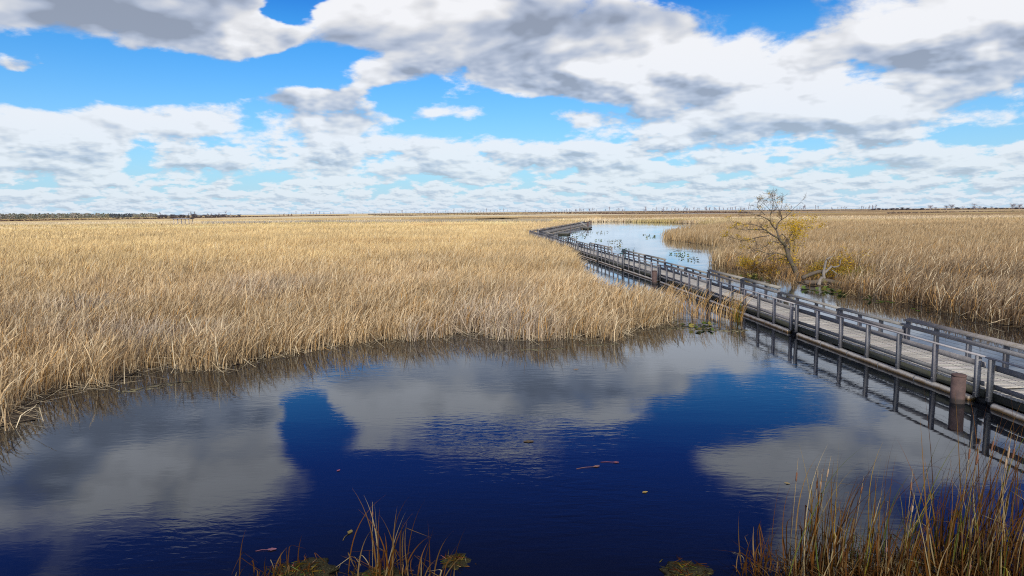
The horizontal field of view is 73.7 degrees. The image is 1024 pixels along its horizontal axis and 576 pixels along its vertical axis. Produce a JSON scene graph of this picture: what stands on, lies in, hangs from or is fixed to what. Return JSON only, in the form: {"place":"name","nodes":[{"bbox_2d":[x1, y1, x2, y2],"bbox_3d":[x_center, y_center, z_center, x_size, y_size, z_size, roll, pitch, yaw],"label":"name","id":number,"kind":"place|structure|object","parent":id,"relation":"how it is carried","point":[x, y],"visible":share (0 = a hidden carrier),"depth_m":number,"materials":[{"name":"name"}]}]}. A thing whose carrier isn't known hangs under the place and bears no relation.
{"place":"outdoors","nodes":[
{"label":"outdoors","id":0,"kind":"place"},
{"bbox_2d":[0,220,753,431],"bbox_3d":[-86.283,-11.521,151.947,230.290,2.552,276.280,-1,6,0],"label":"reed bed","id":1,"kind":"object","parent":0,"point":[283,287],"visible":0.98,"depth_m":39.96,"materials":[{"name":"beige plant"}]},
{"bbox_2d":[0,207,1023,575],"bbox_3d":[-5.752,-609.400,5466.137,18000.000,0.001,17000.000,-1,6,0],"label":"water","id":2,"kind":"structure","parent":0,"point":[706,439],"depth_m":17.20,"materials":[{"name":"blue liquid"}]},
{"bbox_2d":[117,380,191,392],"bbox_3d":[-12.468,3.455,23.976,2.482,0.022,0.832,-6,8,-40],"label":"algae mat","id":3,"kind":"object","parent":2,"relation":"on","point":[156,385],"visible":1,"depth_m":24.06,"materials":[{"name":"green plant"}]},
{"bbox_2d":[172,218,194,224],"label":"shelter","id":4,"kind":"object","parent":2,"relation":"in","point":[181,220],"visible":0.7,"depth_m":327.45,"materials":[{"name":"grey wood"}]},
{"bbox_2d":[261,557,338,575],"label":"debris mound","id":5,"kind":"object","parent":2,"relation":"on","point":[319,566],"visible":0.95,"depth_m":11.44,"materials":[{"name":"brown plant"}]},
{"bbox_2d":[231,536,357,575],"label":"cattail clump","id":6,"kind":"object","parent":5,"relation":"on","point":[278,561],"visible":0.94,"depth_m":11.40,"materials":[{"name":"brown plant"}]},
{"bbox_2d":[347,562,406,575],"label":"debris mound","id":7,"kind":"object","parent":2,"relation":"on","point":[397,571],"visible":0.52,"depth_m":11.23,"materials":[{"name":"brown plant"}]},
{"bbox_2d":[340,494,444,575],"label":"cattail clump","id":8,"kind":"object","parent":7,"relation":"on","point":[378,568],"visible":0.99,"depth_m":11.10,"materials":[{"name":"brown plant"}]},
{"bbox_2d":[361,522,466,575],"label":"cattail clump","id":9,"kind":"object","parent":2,"relation":"in","point":[428,568],"visible":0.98,"depth_m":11.25,"materials":[{"name":"brown plant"}]},
{"bbox_2d":[440,549,475,569],"bbox_3d":[-0.984,4.739,11.739,0.739,0.186,0.767,2,7,24],"label":"debris mound","id":10,"kind":"object","parent":2,"relation":"on","point":[459,561],"visible":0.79,"depth_m":11.75,"materials":[{"name":"brown plant"}]},
{"bbox_2d":[580,222,591,228],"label":"dock platform","id":11,"kind":"structure","parent":2,"relation":"on","point":[585,227],"depth_m":221.53,"materials":[{"name":"wood"}]},
{"bbox_2d":[652,270,656,283],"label":"steel pile","id":12,"kind":"object","parent":2,"relation":"in","point":[654,276],"visible":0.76,"depth_m":55.51,"materials":[{"name":"brown metal"}]},
{"bbox_2d":[656,325,716,330],"bbox_3d":[9.100,2.035,34.781,3.544,0.022,1.652,0,6,8],"label":"algae mat","id":13,"kind":"object","parent":2,"relation":"on","point":[666,326],"visible":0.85,"depth_m":34.90,"materials":[{"name":"green plant"}]},
{"bbox_2d":[659,555,715,575],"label":"debris mound","id":14,"kind":"object","parent":2,"relation":"on","point":[682,568],"visible":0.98,"depth_m":11.31,"materials":[{"name":"brown plant"}]},
{"bbox_2d":[703,329,748,331],"bbox_3d":[10.564,2.108,34.013,2.808,0.022,0.948,1,7,10],"label":"algae mat","id":15,"kind":"object","parent":2,"relation":"on","point":[729,331],"visible":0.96,"depth_m":33.89,"materials":[{"name":"green plant"}]},
{"bbox_2d":[731,293,755,321],"bbox_3d":[12.471,1.054,36.447,1.856,2.394,0.994,1,7,16],"label":"cattail clump","id":16,"kind":"object","parent":2,"relation":"in","point":[738,318],"visible":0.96,"depth_m":36.52,"materials":[{"name":"brown plant"}]},
{"bbox_2d":[722,521,788,575],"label":"cattail clump","id":17,"kind":"object","parent":2,"relation":"in","point":[754,560],"visible":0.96,"depth_m":11.33,"materials":[{"name":"brown plant"}]},
{"bbox_2d":[529,221,1023,421],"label":"boardwalk","id":18,"kind":"structure","parent":2,"relation":"on","point":[934,362],"depth_m":28.25,"materials":[{"name":"wood"}]},
{"bbox_2d":[731,445,928,575],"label":"cattail clump","id":19,"kind":"object","parent":2,"relation":"in","point":[804,560],"visible":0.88,"depth_m":11.10,"materials":[{"name":"brown plant"}]},
{"bbox_2d":[739,527,932,575],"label":"cattail clump","id":20,"kind":"object","parent":2,"relation":"in","point":[867,571],"visible":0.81,"depth_m":10.80,"materials":[{"name":"brown plant"}]},
{"bbox_2d":[803,444,973,575],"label":"cattail clump","id":21,"kind":"object","parent":2,"relation":"in","point":[904,556],"visible":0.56,"depth_m":11.15,"materials":[{"name":"brown plant"}]},
{"bbox_2d":[776,519,1020,575],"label":"cattail clump","id":22,"kind":"object","parent":2,"relation":"in","point":[951,570],"visible":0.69,"depth_m":10.82,"materials":[{"name":"brown plant"}]},
{"bbox_2d":[865,386,1023,575],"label":"cattail clump","id":23,"kind":"object","parent":2,"relation":"in","point":[937,554],"visible":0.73,"depth_m":11.37,"materials":[{"name":"brown plant"}]},
{"bbox_2d":[887,478,1023,575],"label":"cattail clump","id":24,"kind":"object","parent":2,"relation":"in","point":[1007,556],"visible":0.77,"depth_m":10.89,"materials":[{"name":"brown plant"}]},
{"bbox_2d":[949,373,966,403],"bbox_3d":[13.755,3.687,21.110,0.414,2.090,0.414,-1,6,0],"label":"steel pile","id":25,"kind":"object","parent":2,"relation":"in","point":[958,386],"visible":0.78,"depth_m":20.89,"materials":[{"name":"brown metal"}]},
{"bbox_2d":[916,388,1023,574],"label":"cattail clump","id":26,"kind":"object","parent":2,"relation":"in","point":[1013,538],"visible":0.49,"depth_m":11.74,"materials":[{"name":"brown plant"}]},
{"bbox_2d":[0,208,1023,222],"bbox_3d":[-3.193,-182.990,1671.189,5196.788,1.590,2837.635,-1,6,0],"label":"ground","id":27,"kind":"structure","parent":0,"point":[756,212],"depth_m":759.79,"materials":[{"name":"beige plant"}]},
{"bbox_2d":[0,213,157,219],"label":"wood","id":28,"kind":"object","parent":27,"relation":"on","point":[10,216],"visible":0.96,"depth_m":876.86,"materials":[{"name":"brown plant"}]},
{"bbox_2d":[0,215,344,220],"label":"scrub","id":29,"kind":"object","parent":27,"relation":"on","point":[161,218],"visible":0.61,"depth_m":730.80,"materials":[{"name":"brown plant"}]},
{"bbox_2d":[0,213,1023,229],"bbox_3d":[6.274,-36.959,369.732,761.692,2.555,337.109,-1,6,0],"label":"reed bed","id":30,"kind":"object","parent":27,"relation":"on","point":[685,219],"visible":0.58,"depth_m":337.43,"materials":[{"name":"beige plant"}]},
{"bbox_2d":[375,211,750,215],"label":"scrub","id":31,"kind":"object","parent":27,"relation":"on","point":[579,213],"visible":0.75,"depth_m":907.87,"materials":[{"name":"brown plant"}]},
{"bbox_2d":[369,208,1020,214],"bbox_3d":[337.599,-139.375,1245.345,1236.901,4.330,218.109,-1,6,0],"label":"scrub","id":32,"kind":"object","parent":27,"relation":"on","point":[666,211],"visible":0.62,"depth_m":1318.63,"materials":[{"name":"brown plant"}]},
{"bbox_2d":[887,210,1013,213],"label":"scrub","id":33,"kind":"object","parent":27,"relation":"on","point":[893,212],"visible":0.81,"depth_m":611.73,"materials":[{"name":"brown plant"}]},
{"bbox_2d":[0,213,1023,314],"bbox_3d":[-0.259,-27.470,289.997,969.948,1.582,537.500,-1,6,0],"label":"ground","id":34,"kind":"structure","parent":0,"point":[544,217],"depth_m":303.49,"materials":[{"name":"beige plant"}]},
{"bbox_2d":[0,0,1023,215],"label":"sky","id":35,"kind":"structure","parent":0,"point":[166,107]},
{"bbox_2d":[601,218,1023,327],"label":"ground","id":36,"kind":"structure","parent":0,"point":[822,284],"depth_m":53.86,"materials":[{"name":"beige plant"}]},
{"bbox_2d":[212,219,552,224],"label":"boardwalk","id":37,"kind":"structure","parent":36,"relation":"on","point":[324,221],"depth_m":334.62,"materials":[{"name":"grey wood"}]},
{"bbox_2d":[736,253,755,270],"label":"shrub","id":38,"kind":"object","parent":36,"relation":"on","point":[743,262],"visible":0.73,"depth_m":66.56,"materials":[{"name":"yellow plant"}]},
{"bbox_2d":[744,259,768,274],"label":"shrub","id":39,"kind":"object","parent":36,"relation":"on","point":[755,269],"visible":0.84,"depth_m":63.17,"materials":[{"name":"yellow plant"}]},
{"bbox_2d":[763,261,783,277],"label":"shrub","id":40,"kind":"object","parent":36,"relation":"on","point":[769,270],"visible":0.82,"depth_m":60.08,"materials":[{"name":"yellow plant"}]},
{"bbox_2d":[719,188,828,278],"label":"willow tree","id":41,"kind":"object","parent":36,"relation":"on","point":[788,252],"visible":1,"depth_m":58.56,"materials":[{"name":"yellow plant"}]},
{"bbox_2d":[803,255,833,279],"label":"shrub","id":42,"kind":"object","parent":36,"relation":"on","point":[811,269],"visible":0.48,"depth_m":56.96,"materials":[{"name":"yellow plant"}]},
{"bbox_2d":[801,256,859,285],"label":"fallen trunk","id":43,"kind":"object","parent":36,"relation":"on","point":[822,278],"visible":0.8,"depth_m":53.82,"materials":[{"name":"grey wood"}]},
{"bbox_2d":[813,247,871,277],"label":"shrub","id":44,"kind":"object","parent":36,"relation":"on","point":[842,263],"visible":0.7,"depth_m":56.40,"materials":[{"name":"yellow plant"}]},
{"bbox_2d":[836,259,886,284],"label":"shrub","id":45,"kind":"object","parent":36,"relation":"on","point":[857,272],"visible":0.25,"depth_m":53.06,"materials":[{"name":"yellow plant"}]}
]}

